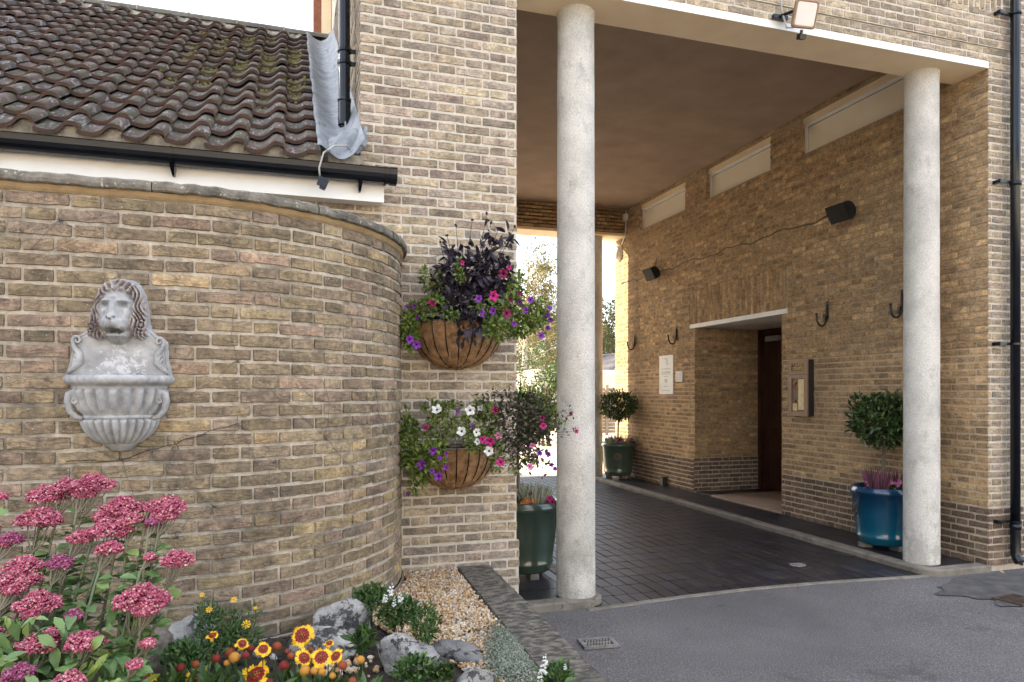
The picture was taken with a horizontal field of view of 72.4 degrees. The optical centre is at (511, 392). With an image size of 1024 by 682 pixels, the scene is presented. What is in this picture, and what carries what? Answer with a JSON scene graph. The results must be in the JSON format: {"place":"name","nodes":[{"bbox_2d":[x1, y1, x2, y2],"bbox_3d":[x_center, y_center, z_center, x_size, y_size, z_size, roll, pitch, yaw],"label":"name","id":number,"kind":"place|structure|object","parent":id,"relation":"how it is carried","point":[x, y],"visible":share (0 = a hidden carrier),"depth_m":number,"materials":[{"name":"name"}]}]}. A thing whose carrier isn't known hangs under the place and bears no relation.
{"place":"outdoors","nodes":[
{"label":"outdoors","id":0,"kind":"place"},
{"bbox_2d":[59,574,489,681],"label":"flower bed soil","id":1,"kind":"structure","parent":0,"point":[368,670],"depth_m":2.81,"materials":[{"name":"brown soil"}]},
{"bbox_2d":[0,491,44,681],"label":"sedum","id":2,"kind":"object","parent":1,"relation":"on","point":[17,573],"visible":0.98,"depth_m":2.03,"materials":[{"name":"pink plant"}]},
{"bbox_2d":[1,472,136,681],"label":"sedum","id":3,"kind":"object","parent":1,"relation":"on","point":[43,599],"visible":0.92,"depth_m":2.14,"materials":[{"name":"pink plant"}]},
{"bbox_2d":[0,494,195,681],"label":"sedum","id":4,"kind":"object","parent":1,"relation":"on","point":[142,602],"visible":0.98,"depth_m":2.02,"materials":[{"name":"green plant"}]},
{"bbox_2d":[145,625,172,668],"bbox_3d":[-1.355,0.973,2.674,0.105,0.181,0.109,0,0,-17],"label":"rock","id":5,"kind":"object","parent":1,"relation":"on","point":[166,636],"visible":0.32,"depth_m":2.64,"materials":[{"name":"stone"}]},
{"bbox_2d":[158,634,206,671],"bbox_3d":[-1.186,0.957,2.519,0.171,0.162,0.140,0,0,-17],"label":"green herb","id":6,"kind":"object","parent":1,"relation":"on","point":[194,651],"visible":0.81,"depth_m":2.51,"materials":[{"name":"green plant"}]},
{"bbox_2d":[168,613,217,644],"bbox_3d":[-1.328,1.004,2.916,0.207,0.167,0.145,0,0,-17],"label":"rock","id":7,"kind":"object","parent":1,"relation":"on","point":[179,629],"visible":0.27,"depth_m":2.86,"materials":[{"name":"stone"}]},
{"bbox_2d":[143,631,269,681],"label":"striped blanket flower","id":8,"kind":"object","parent":1,"relation":"on","point":[200,672],"visible":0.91,"depth_m":2.19,"materials":[{"name":"yellow plant"}]},
{"bbox_2d":[156,592,268,666],"bbox_3d":[-1.144,0.909,2.692,0.402,0.281,0.310,0,0,-17],"label":"tickseed","id":9,"kind":"object","parent":1,"relation":"on","point":[219,643],"visible":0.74,"depth_m":2.69,"materials":[{"name":"green plant"}]},
{"bbox_2d":[252,647,260,657],"bbox_3d":[-1.031,1.069,2.849,0.049,0.061,0.056,0,0,43],"label":"rock","id":10,"kind":"object","parent":1,"relation":"on","point":[255,655],"visible":0.29,"depth_m":2.83,"materials":[{"name":"stone"}]},
{"bbox_2d":[214,638,308,681],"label":"striped blanket flower","id":11,"kind":"object","parent":1,"relation":"on","point":[258,673],"visible":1,"depth_m":2.19,"materials":[{"name":"yellow plant"}]},
{"bbox_2d":[270,652,276,659],"bbox_3d":[-0.975,1.084,2.849,0.044,0.049,0.032,0,0,31],"label":"rock","id":12,"kind":"object","parent":1,"relation":"on","point":[272,655],"visible":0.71,"depth_m":2.84,"materials":[{"name":"stone"}]},
{"bbox_2d":[286,625,357,663],"bbox_3d":[-0.781,1.056,2.916,0.280,0.166,0.178,0,0,9],"label":"rock","id":13,"kind":"object","parent":1,"relation":"on","point":[323,634],"visible":0.38,"depth_m":2.86,"materials":[{"name":"stone"}]},
{"bbox_2d":[291,625,382,681],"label":"striped blanket flower","id":14,"kind":"object","parent":1,"relation":"on","point":[302,635],"visible":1,"depth_m":2.19,"materials":[{"name":"yellow plant"}]},
{"bbox_2d":[312,597,371,644],"bbox_3d":[-0.735,1.027,3.086,0.192,0.248,0.266,0,0,34],"label":"rock","id":15,"kind":"object","parent":1,"relation":"on","point":[349,614],"visible":0.5,"depth_m":3.02,"materials":[{"name":"stone"}]},
{"bbox_2d":[340,622,378,675],"bbox_3d":[-0.577,0.986,2.664,0.157,0.235,0.111,0,0,10],"label":"leafy seedling","id":16,"kind":"object","parent":1,"relation":"on","point":[362,637],"visible":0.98,"depth_m":2.66,"materials":[{"name":"green plant"}]},
{"bbox_2d":[351,580,390,638],"bbox_3d":[-0.621,0.969,3.131,0.197,0.272,0.146,0,0,-17],"label":"leafy bush","id":17,"kind":"object","parent":1,"relation":"on","point":[368,596],"visible":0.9,"depth_m":3.10,"materials":[{"name":"green plant"}]},
{"bbox_2d":[372,584,424,632],"bbox_3d":[-0.480,0.953,2.975,0.233,0.304,0.166,0,0,-17],"label":"white snapdragon","id":18,"kind":"object","parent":1,"relation":"on","point":[394,620],"visible":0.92,"depth_m":2.95,"materials":[{"name":"green plant"}]},
{"bbox_2d":[273,567,539,681],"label":"gravel","id":19,"kind":"structure","parent":1,"relation":"on","point":[454,596],"depth_m":3.50,"materials":[{"name":"beige gravel"}]},
{"bbox_2d":[430,639,483,665],"bbox_3d":[-0.237,1.092,2.926,0.291,0.121,0.150,0,0,25],"label":"rock","id":20,"kind":"object","parent":19,"relation":"on","point":[457,651],"visible":0.61,"depth_m":2.88,"materials":[{"name":"stone"}]},
{"bbox_2d":[471,619,537,681],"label":"stonecrop","id":21,"kind":"object","parent":19,"relation":"on","point":[511,653],"visible":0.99,"depth_m":2.84,"materials":[{"name":"green plant"}]},
{"bbox_2d":[377,632,439,679],"bbox_3d":[-0.421,1.056,2.781,0.258,0.198,0.132,0,0,39],"label":"rock","id":22,"kind":"object","parent":1,"relation":"on","point":[392,647],"visible":0.58,"depth_m":2.75,"materials":[{"name":"stone"}]},
{"bbox_2d":[388,651,436,681],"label":"pink budded plant","id":23,"kind":"object","parent":1,"relation":"on","point":[403,667],"visible":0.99,"depth_m":2.51,"materials":[{"name":"green plant"}]},
{"bbox_2d":[408,599,442,643],"bbox_3d":[-0.348,0.967,2.799,0.143,0.276,0.111,0,0,-17],"label":"trailing herb","id":24,"kind":"object","parent":1,"relation":"on","point":[431,628],"visible":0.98,"depth_m":2.79,"materials":[{"name":"green plant"}]},
{"bbox_2d":[428,659,455,681],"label":"dark groundcover","id":25,"kind":"object","parent":1,"relation":"on","point":[443,670],"visible":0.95,"depth_m":2.53,"materials":[{"name":"green plant"}]},
{"bbox_2d":[457,667,496,681],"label":"rock","id":26,"kind":"object","parent":1,"relation":"on","point":[472,674],"visible":1,"depth_m":2.56,"materials":[{"name":"stone"}]},
{"bbox_2d":[535,654,579,681],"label":"white snapdragon","id":27,"kind":"object","parent":1,"relation":"in","point":[560,670],"visible":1,"depth_m":2.48,"materials":[{"name":"green plant"}]},
{"bbox_2d":[107,0,614,362],"label":"sky","id":28,"kind":"structure","parent":0,"point":[294,14],"materials":[{"name":"white"}]},
{"bbox_2d":[519,428,614,476],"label":"yard paving","id":29,"kind":"structure","parent":0,"point":[548,470],"depth_m":14.77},
{"bbox_2d":[516,332,551,390],"bbox_3d":[0.376,-0.492,30.342,3.423,3.926,3.401,0,0,23],"label":"tree","id":30,"kind":"object","parent":29,"relation":"on","point":[529,361],"visible":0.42,"depth_m":30.01,"materials":[{"name":"green plant"}]},
{"bbox_2d":[516,360,556,445],"bbox_3d":[1.141,0.296,19.172,3.032,2.364,1.840,0,0,-48],"label":"garden bush","id":31,"kind":"object","parent":29,"relation":"on","point":[549,389],"visible":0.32,"depth_m":18.90,"materials":[{"name":"green plant"}]},
{"bbox_2d":[516,314,556,369],"bbox_3d":[1.607,-1.580,38.212,3.548,6.103,4.658,0,0,18],"label":"tree","id":32,"kind":"object","parent":29,"relation":"on","point":[547,354],"visible":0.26,"depth_m":37.94,"materials":[{"name":"green plant"}]},
{"bbox_2d":[516,291,556,365],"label":"tree","id":33,"kind":"object","parent":29,"relation":"on","point":[530,344],"visible":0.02,"depth_m":49.73,"materials":[{"name":"green plant"}]},
{"bbox_2d":[516,250,556,369],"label":"tree","id":34,"kind":"object","parent":29,"relation":"on","point":[536,299],"visible":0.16,"depth_m":42.17,"materials":[{"name":"green plant"}]},
{"bbox_2d":[516,235,606,368],"bbox_3d":[0.929,-2.993,32.878,6.544,8.932,5.300,0,0,-17],"label":"tree","id":35,"kind":"object","parent":29,"relation":"on","point":[544,268],"visible":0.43,"depth_m":32.55,"materials":[{"name":"green plant"}]},
{"bbox_2d":[516,353,614,426],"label":"outbuilding","id":36,"kind":"structure","parent":29,"relation":"on","point":[609,369],"depth_m":29.25,"materials":[{"name":"paint"}]},
{"bbox_2d":[519,283,614,356],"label":"tree","id":37,"kind":"object","parent":29,"relation":"on","point":[554,318],"visible":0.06,"depth_m":58.82,"materials":[{"name":"green plant"}]},
{"bbox_2d":[551,293,614,353],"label":"tree","id":38,"kind":"object","parent":29,"relation":"on","point":[609,341],"visible":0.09,"depth_m":53.50,"materials":[{"name":"green plant"}]},
{"bbox_2d":[603,385,614,434],"bbox_3d":[3.638,0.610,23.957,3.209,1.720,0.115,0,0,0],"label":"slatted fence","id":39,"kind":"object","parent":29,"relation":"on","point":[607,423],"visible":0.02,"depth_m":23.99,"materials":[{"name":"brown wood"}]},
{"bbox_2d":[516,476,921,606],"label":"driveway paving","id":40,"kind":"structure","parent":0,"point":[648,547],"depth_m":6.26,"materials":[{"name":"stone"}]},
{"bbox_2d":[789,563,805,566],"bbox_3d":[2.419,1.459,5.920,0.143,0.008,0.110,0,0,-17],"label":"access cover","id":41,"kind":"object","parent":40,"relation":"on","point":[798,564],"visible":1,"depth_m":5.91,"materials":[{"name":"grey metal"}]},
{"bbox_2d":[538,568,1023,681],"bbox_3d":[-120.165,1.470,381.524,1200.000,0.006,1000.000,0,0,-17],"label":"asphalt ground","id":42,"kind":"structure","parent":0,"point":[907,630],"depth_m":4.22,"materials":[{"name":"grey asphalt"}]},
{"bbox_2d":[0,0,397,216],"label":"side wing","id":43,"kind":"structure","parent":42,"relation":"on","point":[99,88],"depth_m":4.25,"materials":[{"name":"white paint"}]},
{"bbox_2d":[316,121,353,190],"bbox_3d":[-1.005,-1.449,4.172,0.158,0.646,0.601,0,0,2],"label":"loose cable","id":44,"kind":"object","parent":43,"relation":"hanging from","point":[322,182],"visible":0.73,"depth_m":3.89,"materials":[{"name":"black plastic"}]},
{"bbox_2d":[0,168,407,653],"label":"curved garden wall","id":45,"kind":"structure","parent":42,"relation":"on","point":[326,531],"depth_m":2.97,"materials":[{"name":"brick"}]},
{"bbox_2d":[63,279,174,451],"bbox_3d":[-1.552,-0.112,2.740,0.401,0.704,0.165,0,0,-17],"label":"lion wall fountain","id":46,"kind":"object","parent":45,"relation":"attached to","point":[119,377],"visible":1,"depth_m":2.75,"materials":[{"name":"stone"}]},
{"bbox_2d":[18,211,393,545],"bbox_3d":[-1.186,-0.063,3.131,1.661,1.392,0.291,0,0,-40],"label":"dead creeper","id":47,"kind":"object","parent":45,"relation":"attached to","point":[60,219],"visible":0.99,"depth_m":2.94,"materials":[{"name":"plant"}]},
{"bbox_2d":[457,565,607,681],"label":"planter edging wall","id":48,"kind":"structure","parent":42,"relation":"on","point":[535,634],"depth_m":3.31,"materials":[{"name":"stone"}]},
{"bbox_2d":[519,570,560,600],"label":"walkway tiles","id":49,"kind":"object","parent":42,"relation":"on","point":[543,586],"visible":0.06,"depth_m":5.09,"materials":[{"name":"stone"}]},
{"bbox_2d":[516,497,555,579],"bbox_3d":[0.099,1.127,5.462,0.552,0.583,0.552,0,0,-17],"label":"glazed pot","id":50,"kind":"object","parent":49,"relation":"on","point":[536,530],"visible":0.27,"depth_m":5.24,"materials":[{"name":"green ceramic"}]},
{"bbox_2d":[516,387,552,503],"bbox_3d":[0.045,0.419,5.422,0.614,0.953,0.670,0,0,-17],"label":"bay tree","id":51,"kind":"object","parent":50,"relation":"in","point":[519,394],"visible":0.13,"depth_m":5.38,"materials":[{"name":"green plant"}]},
{"bbox_2d":[516,481,555,503],"bbox_3d":[0.093,0.783,5.431,0.444,0.166,0.391,0,0,21],"label":"heather","id":52,"kind":"object","parent":50,"relation":"in","point":[540,492],"visible":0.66,"depth_m":5.33,"materials":[{"name":"plant"}]},
{"bbox_2d":[516,492,555,505],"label":"primula","id":53,"kind":"object","parent":50,"relation":"in","point":[549,499],"visible":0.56,"depth_m":5.29,"materials":[{"name":"orange plant"}]},
{"bbox_2d":[527,563,601,612],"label":"walkway kerb","id":54,"kind":"structure","parent":42,"relation":"on","point":[550,605],"depth_m":4.73,"materials":[{"name":"concrete"}]},
{"bbox_2d":[516,329,614,369],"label":"distant woodland","id":55,"kind":"object","parent":42,"relation":"on","point":[552,357],"depth_m":75.82,"materials":[{"name":"green plant"}]},
{"bbox_2d":[577,636,619,649],"bbox_3d":[0.501,1.458,4.068,0.210,0.015,0.150,0,0,-11],"label":"drain cover","id":56,"kind":"object","parent":42,"relation":"on","point":[590,643],"visible":1,"depth_m":4.06,"materials":[{"name":"grey metal"}]},
{"bbox_2d":[313,0,1023,598],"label":"chapel building","id":57,"kind":"structure","parent":42,"relation":"on","point":[681,132],"depth_m":5.91,"materials":[{"name":"brick"}]},
{"bbox_2d":[413,444,497,490],"bbox_3d":[-0.330,0.470,4.271,0.568,0.312,0.236,0,0,-17],"label":"hanging basket","id":58,"kind":"object","parent":57,"relation":"attached to","point":[469,469],"visible":0.66,"depth_m":4.21,"materials":[{"name":"brown wicker"}]},
{"bbox_2d":[398,384,510,496],"bbox_3d":[-0.338,0.270,4.019,0.662,0.640,0.427,0,0,9],"label":"petunia","id":59,"kind":"object","parent":58,"relation":"in","point":[434,446],"visible":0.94,"depth_m":3.95,"materials":[{"name":"green plant"}]},
{"bbox_2d":[475,381,578,481],"bbox_3d":[0.036,0.220,3.962,0.615,0.582,0.406,0,0,27],"label":"bronze leaved fuchsia","id":60,"kind":"object","parent":58,"relation":"in","point":[524,447],"visible":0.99,"depth_m":3.96,"materials":[{"name":"green plant"}]},
{"bbox_2d":[412,316,503,372],"bbox_3d":[-0.313,-0.282,4.263,0.624,0.337,0.263,0,0,-17],"label":"hanging basket","id":61,"kind":"object","parent":57,"relation":"attached to","point":[439,347],"visible":0.7,"depth_m":4.19,"materials":[{"name":"brown wicker"}]},
{"bbox_2d":[424,211,527,348],"bbox_3d":[-0.206,-0.653,4.153,0.569,0.816,0.404,0,0,-33],"label":"dark leaved dahlia","id":62,"kind":"object","parent":61,"relation":"in","point":[484,279],"visible":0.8,"depth_m":4.13,"materials":[{"name":"purple plant"}]},
{"bbox_2d":[399,255,556,356],"bbox_3d":[-0.201,-0.499,4.078,0.917,0.593,0.476,0,0,6],"label":"petunia","id":63,"kind":"object","parent":61,"relation":"in","point":[409,338],"visible":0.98,"depth_m":4.00,"materials":[{"name":"green plant"}]},
{"bbox_2d":[612,212,627,261],"bbox_3d":[1.851,-2.676,12.081,0.111,0.788,0.493,0,0,-17],"label":"bulkhead lamp","id":64,"kind":"object","parent":57,"relation":"attached to","point":[617,252],"visible":1,"depth_m":12.10,"materials":[{"name":"white glass"}]},
{"bbox_2d":[626,334,635,349],"bbox_3d":[1.975,-0.832,11.610,0.160,0.276,0.032,0,0,-17],"label":"wall hook","id":65,"kind":"object","parent":57,"relation":"attached to","point":[634,343],"depth_m":11.62,"materials":[{"name":"metal"}]},
{"bbox_2d":[642,266,659,280],"bbox_3d":[2.182,-1.830,10.836,0.233,0.191,0.276,0,0,-17],"label":"wall speaker","id":66,"kind":"object","parent":57,"relation":"attached to","point":[651,273],"depth_m":10.72,"materials":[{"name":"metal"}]},
{"bbox_2d":[642,188,684,228],"bbox_3d":[2.380,-2.828,10.846,0.050,0.352,1.396,0,0,-17],"label":"window","id":67,"kind":"structure","parent":57,"relation":"in","point":[673,204],"depth_m":10.85,"materials":[{"name":"beige glass"}]},
{"bbox_2d":[659,355,673,393],"bbox_3d":[2.350,-0.265,10.653,0.018,0.590,0.410,0,0,-17],"label":"wall plaque","id":68,"kind":"object","parent":57,"relation":"attached to","point":[666,374],"depth_m":10.64,"materials":[{"name":"white paint"}]},
{"bbox_2d":[667,326,676,344],"bbox_3d":[2.372,-0.842,10.351,0.160,0.276,0.032,0,0,-17],"label":"wall hook","id":69,"kind":"object","parent":57,"relation":"attached to","point":[675,337],"depth_m":10.36,"materials":[{"name":"metal"}]},
{"bbox_2d":[675,371,682,381],"bbox_3d":[2.462,-0.230,10.290,0.023,0.150,0.180,0,0,-17],"label":"sign","id":70,"kind":"object","parent":57,"relation":"attached to","point":[678,376],"visible":1,"depth_m":10.26,"materials":[{"name":"plastic"}]},
{"bbox_2d":[620,215,826,284],"bbox_3d":[2.610,-1.964,9.760,0.049,0.260,4.952,0,0,-17],"label":"speaker cable","id":71,"kind":"object","parent":57,"relation":"attached to","point":[733,246],"visible":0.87,"depth_m":8.95,"materials":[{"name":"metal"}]},
{"bbox_2d":[710,143,770,197],"bbox_3d":[2.956,-2.828,9.015,0.050,0.352,1.356,0,0,-17],"label":"window","id":72,"kind":"structure","parent":57,"relation":"in","point":[756,163],"depth_m":9.00,"materials":[{"name":"beige glass"}]},
{"bbox_2d":[763,332,781,491],"bbox_3d":[3.905,0.250,9.387,0.110,2.300,1.780,0,0,-17],"label":"door","id":73,"kind":"structure","parent":57,"relation":"in","point":[772,350],"depth_m":9.97,"materials":[{"name":"brown wood"}]},
{"bbox_2d":[772,0,819,39],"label":"floodlight","id":74,"kind":"object","parent":57,"relation":"attached to","point":[805,14],"visible":1,"depth_m":4.98,"materials":[{"name":"brown metal"}]},
{"bbox_2d":[788,359,813,416],"bbox_3d":[3.216,-0.048,7.785,0.089,0.625,0.310,0,0,-17],"label":"notice board","id":75,"kind":"object","parent":57,"relation":"attached to","point":[800,387],"visible":1,"depth_m":7.72,"materials":[{"name":"brown wood"}]},
{"bbox_2d":[815,301,828,326],"bbox_3d":[3.291,-0.832,7.432,0.160,0.276,0.032,0,0,-17],"label":"wall hook","id":76,"kind":"object","parent":57,"relation":"attached to","point":[826,316],"depth_m":7.44,"materials":[{"name":"metal"}]},
{"bbox_2d":[825,201,855,224],"bbox_3d":[3.361,-1.820,7.108,0.224,0.182,0.264,0,0,-17],"label":"wall speaker","id":77,"kind":"object","parent":57,"relation":"attached to","point":[841,211],"depth_m":7.03,"materials":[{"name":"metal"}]},
{"bbox_2d":[805,76,903,153],"bbox_3d":[3.526,-2.828,7.207,0.050,0.352,1.386,0,0,-17],"label":"window","id":78,"kind":"structure","parent":57,"relation":"in","point":[886,99],"depth_m":7.16,"materials":[{"name":"white plastic"}]},
{"bbox_2d":[889,289,902,318],"bbox_3d":[3.579,-0.822,6.516,0.160,0.276,0.032,0,0,-17],"label":"wall hook","id":79,"kind":"object","parent":57,"relation":"attached to","point":[900,308],"depth_m":6.53,"materials":[{"name":"metal"}]},
{"bbox_2d":[586,574,928,610],"bbox_3d":[1.903,1.470,5.193,2.950,0.019,0.143,0,0,-17],"label":"concrete edging","id":80,"kind":"object","parent":42,"relation":"on","point":[735,590],"visible":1,"depth_m":5.18,"materials":[{"name":"grey concrete"}]},
{"bbox_2d":[595,476,990,576],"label":"walkway kerb","id":81,"kind":"structure","parent":42,"relation":"on","point":[957,570],"depth_m":6.58,"materials":[{"name":"concrete"}]},
{"bbox_2d":[934,573,1023,605],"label":"tarmac patch","id":82,"kind":"object","parent":42,"relation":"on","point":[985,586],"visible":1,"depth_m":5.26,"materials":[{"name":"grey asphalt"}]},
{"bbox_2d":[992,593,1023,606],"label":"drain cover","id":83,"kind":"object","parent":82,"relation":"on","point":[1013,598],"visible":1,"depth_m":4.92,"materials":[{"name":"brown metal"}]},
{"bbox_2d":[598,473,974,566],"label":"walkway tiles","id":84,"kind":"object","parent":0,"point":[846,537],"visible":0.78,"depth_m":7.88,"materials":[{"name":"stone"}]},
{"bbox_2d":[600,441,635,478],"bbox_3d":[1.762,1.121,11.616,0.583,0.593,0.583,0,0,-17],"label":"glazed pot","id":85,"kind":"object","parent":84,"relation":"on","point":[618,458],"visible":0.91,"depth_m":11.40,"materials":[{"name":"green ceramic"}]},
{"bbox_2d":[598,387,637,436],"bbox_3d":[1.775,0.397,11.610,0.691,0.976,0.754,0,0,-17],"label":"bay tree","id":86,"kind":"object","parent":85,"relation":"in","point":[620,409],"visible":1,"depth_m":11.50,"materials":[{"name":"green plant"}]},
{"bbox_2d":[603,435,636,443],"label":"heather","id":87,"kind":"object","parent":85,"relation":"in","point":[609,439],"visible":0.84,"depth_m":11.49,"materials":[{"name":"white plant"}]},
{"bbox_2d":[613,437,635,442],"bbox_3d":[1.829,0.789,11.432,0.406,0.097,0.082,0,0,-17],"label":"cyclamen","id":88,"kind":"object","parent":85,"relation":"in","point":[619,439],"visible":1,"depth_m":11.45,"materials":[{"name":"green plant"}]},
{"bbox_2d":[660,476,667,485],"bbox_3d":[2.304,1.353,10.644,0.090,0.125,0.100,0,0,-17],"label":"floor box","id":89,"kind":"object","parent":84,"relation":"on","point":[663,480],"visible":1,"depth_m":10.61,"materials":[{"name":"metal"}]},
{"bbox_2d":[849,482,902,551],"bbox_3d":[3.397,1.137,6.407,0.552,0.563,0.552,0,0,-17],"label":"glazed pot","id":90,"kind":"object","parent":84,"relation":"on","point":[878,515],"visible":0.84,"depth_m":6.22,"materials":[{"name":"blue ceramic"}]},
{"bbox_2d":[843,388,902,488],"bbox_3d":[3.409,0.437,6.396,0.690,0.956,0.724,0,0,-17],"label":"bay tree","id":91,"kind":"object","parent":90,"relation":"in","point":[890,428],"visible":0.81,"depth_m":6.33,"materials":[{"name":"green plant"}]},
{"bbox_2d":[861,467,902,488],"bbox_3d":[3.389,0.792,6.395,0.508,0.188,0.493,0,0,-17],"label":"heather","id":92,"kind":"object","parent":90,"relation":"in","point":[875,480],"visible":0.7,"depth_m":6.29,"materials":[{"name":"plant"}]},
{"bbox_2d":[865,479,902,488],"bbox_3d":[3.354,0.844,6.221,0.385,0.152,0.156,0,0,1],"label":"cyclamen","id":93,"kind":"object","parent":90,"relation":"in","point":[897,484],"visible":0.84,"depth_m":6.20,"materials":[{"name":"pink plant"}]}
]}

